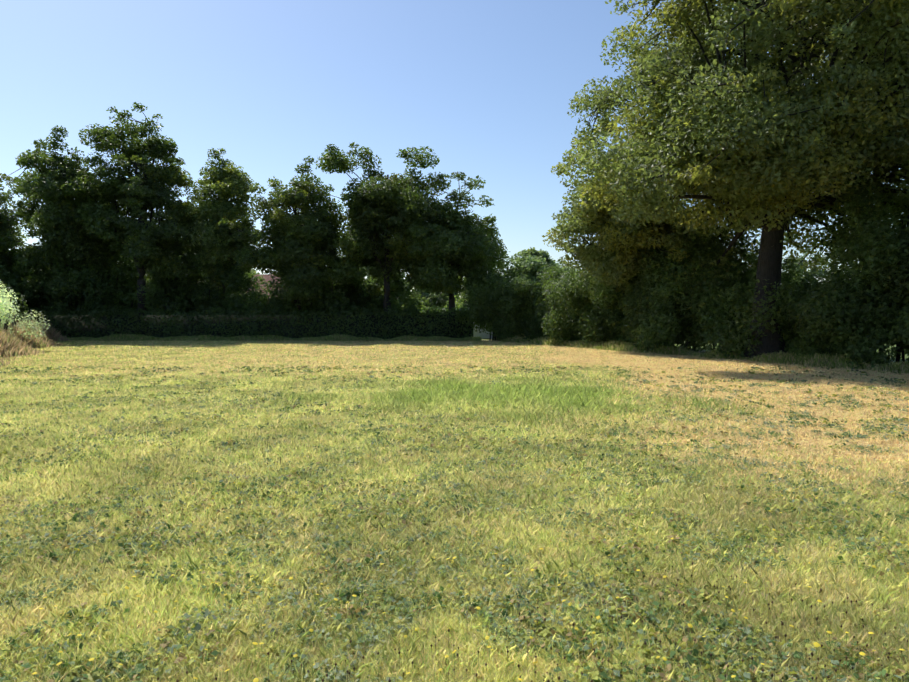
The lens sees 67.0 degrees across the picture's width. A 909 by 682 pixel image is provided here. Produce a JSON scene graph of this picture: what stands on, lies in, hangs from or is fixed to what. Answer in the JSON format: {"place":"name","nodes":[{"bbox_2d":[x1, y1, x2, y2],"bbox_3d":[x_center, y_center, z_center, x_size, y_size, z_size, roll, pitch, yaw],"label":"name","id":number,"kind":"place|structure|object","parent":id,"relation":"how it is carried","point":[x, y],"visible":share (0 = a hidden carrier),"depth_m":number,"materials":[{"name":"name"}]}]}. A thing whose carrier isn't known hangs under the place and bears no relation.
{"place":"outdoors","nodes":[
{"label":"outdoors","id":0,"kind":"place"},
{"bbox_2d":[27,250,264,302],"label":"scrub backdrop","id":1,"kind":"structure","parent":0,"point":[256,278],"depth_m":46.47,"materials":[{"name":"green plant"}]},
{"bbox_2d":[0,0,903,296],"label":"sky","id":2,"kind":"structure","parent":0,"point":[488,86],"materials":[{"name":"blue"}]},
{"bbox_2d":[0,338,908,681],"bbox_3d":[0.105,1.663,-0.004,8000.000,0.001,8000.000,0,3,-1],"label":"terrain","id":3,"kind":"structure","parent":0,"point":[555,504],"depth_m":5.61,"materials":[{"name":"green plant"}]},
{"bbox_2d":[0,264,33,322],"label":"scrub","id":4,"kind":"object","parent":3,"relation":"on","point":[17,289],"visible":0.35,"depth_m":37.64,"materials":[{"name":"green plant"}]},
{"bbox_2d":[0,169,40,282],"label":"tree","id":5,"kind":"object","parent":3,"relation":"on","point":[7,222],"visible":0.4,"depth_m":40.68,"materials":[{"name":"green plant"}]},
{"bbox_2d":[0,283,49,338],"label":"pale shrub","id":6,"kind":"object","parent":3,"relation":"on","point":[6,314],"visible":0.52,"depth_m":27.76,"materials":[{"name":"green plant"}]},
{"bbox_2d":[0,319,72,370],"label":"dry grass","id":7,"kind":"structure","parent":3,"relation":"on","point":[17,344],"depth_m":29.39,"materials":[{"name":"beige plant"}]},
{"bbox_2d":[0,125,134,305],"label":"tree","id":8,"kind":"object","parent":3,"relation":"on","point":[60,230],"visible":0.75,"depth_m":38.21,"materials":[{"name":"green plant"}]},
{"bbox_2d":[58,101,208,314],"bbox_3d":[-17.829,-6.623,38.867,8.577,13.181,6.702,-1,3,-19],"label":"tree","id":9,"kind":"object","parent":3,"relation":"on","point":[144,241],"visible":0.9,"depth_m":38.08,"materials":[{"name":"green plant"}]},
{"bbox_2d":[0,217,428,334],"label":"understorey","id":10,"kind":"object","parent":3,"relation":"on","point":[112,291],"visible":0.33,"depth_m":39.38,"materials":[{"name":"green plant"}]},
{"bbox_2d":[177,148,263,308],"bbox_3d":[-13.906,-5.764,40.157,4.911,11.339,4.412,0,3,-1],"label":"tree","id":11,"kind":"object","parent":3,"relation":"on","point":[229,181],"visible":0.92,"depth_m":39.55,"materials":[{"name":"green plant"}]},
{"bbox_2d":[202,274,284,308],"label":"neighbour house","id":12,"kind":"structure","parent":3,"relation":"on","point":[266,277],"depth_m":56.48,"materials":[{"name":"tile"}]},
{"bbox_2d":[13,305,473,338],"bbox_3d":[-13.255,-1.021,38.633,28.730,2.129,1.615,0,3,1],"label":"clipped hedge","id":13,"kind":"object","parent":3,"relation":"on","point":[294,325],"visible":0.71,"depth_m":38.13,"materials":[{"name":"green plant"}]},
{"bbox_2d":[57,290,442,337],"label":"hedge shrubs","id":14,"kind":"object","parent":3,"relation":"on","point":[415,305],"visible":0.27,"depth_m":38.30,"materials":[{"name":"green plant"}]},
{"bbox_2d":[62,333,481,340],"bbox_3d":[-12.547,-0.108,38.104,28.048,0.214,3.253,0,3,-1],"label":"grass strip","id":15,"kind":"object","parent":3,"relation":"on","point":[133,337],"visible":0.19,"depth_m":37.61,"materials":[{"name":"green plant"}]},
{"bbox_2d":[218,156,364,314],"bbox_3d":[-8.961,-5.295,38.990,7.841,10.501,6.049,0,3,-1],"label":"tree","id":16,"kind":"object","parent":3,"relation":"on","point":[302,239],"visible":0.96,"depth_m":37.82,"materials":[{"name":"green plant"}]},
{"bbox_2d":[335,266,401,284],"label":"tree","id":17,"kind":"object","parent":3,"relation":"on","point":[366,269],"visible":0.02,"depth_m":96.26,"materials":[{"name":"green plant"}]},
{"bbox_2d":[316,142,450,314],"bbox_3d":[-4.089,-5.722,39.488,7.659,11.310,7.623,0,3,-1],"label":"tree","id":18,"kind":"object","parent":3,"relation":"on","point":[380,214],"visible":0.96,"depth_m":38.01,"materials":[{"name":"green plant"}]},
{"bbox_2d":[359,262,506,309],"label":"shrubs","id":19,"kind":"object","parent":3,"relation":"on","point":[427,302],"visible":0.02,"depth_m":50.27,"materials":[{"name":"green plant"}]},
{"bbox_2d":[399,303,473,314],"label":"clipped hedge","id":20,"kind":"object","parent":3,"relation":"on","point":[445,309],"visible":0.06,"depth_m":46.57,"materials":[{"name":"green plant"}]},
{"bbox_2d":[32,230,858,311],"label":"trees","id":21,"kind":"object","parent":3,"relation":"on","point":[438,300],"visible":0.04,"depth_m":90.03,"materials":[{"name":"green plant"}]},
{"bbox_2d":[386,171,510,314],"bbox_3d":[-0.194,-4.686,38.899,7.002,9.291,6.489,0,3,-1],"label":"tree","id":22,"kind":"object","parent":3,"relation":"on","point":[460,246],"visible":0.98,"depth_m":37.49,"materials":[{"name":"green plant"}]},
{"bbox_2d":[512,247,562,283],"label":"tree","id":23,"kind":"object","parent":3,"relation":"on","point":[533,260],"visible":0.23,"depth_m":76.73,"materials":[{"name":"green plant"}]},
{"bbox_2d":[542,113,727,343],"bbox_3d":[7.251,-4.346,28.532,7.091,9.516,7.280,0,3,-1],"label":"tree","id":24,"kind":"object","parent":3,"relation":"on","point":[611,253],"visible":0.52,"depth_m":27.03,"materials":[{"name":"green plant"}]},
{"bbox_2d":[457,132,908,369],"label":"wild hedge","id":25,"kind":"object","parent":3,"relation":"on","point":[864,317],"visible":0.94,"depth_m":24.44,"materials":[{"name":"green plant"}]},
{"bbox_2d":[494,333,908,373],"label":"grass","id":26,"kind":"structure","parent":3,"relation":"on","point":[828,361],"depth_m":23.46,"materials":[{"name":"green plant"}]},
{"bbox_2d":[556,0,908,358],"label":"oak","id":27,"kind":"object","parent":3,"relation":"on","point":[755,134],"visible":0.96,"depth_m":19.11,"materials":[{"name":"green plant"}]},
{"bbox_2d":[473,322,492,338],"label":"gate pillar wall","id":28,"kind":"structure","parent":0,"point":[484,335],"depth_m":41.37,"materials":[{"name":"grey stone"}]}
]}

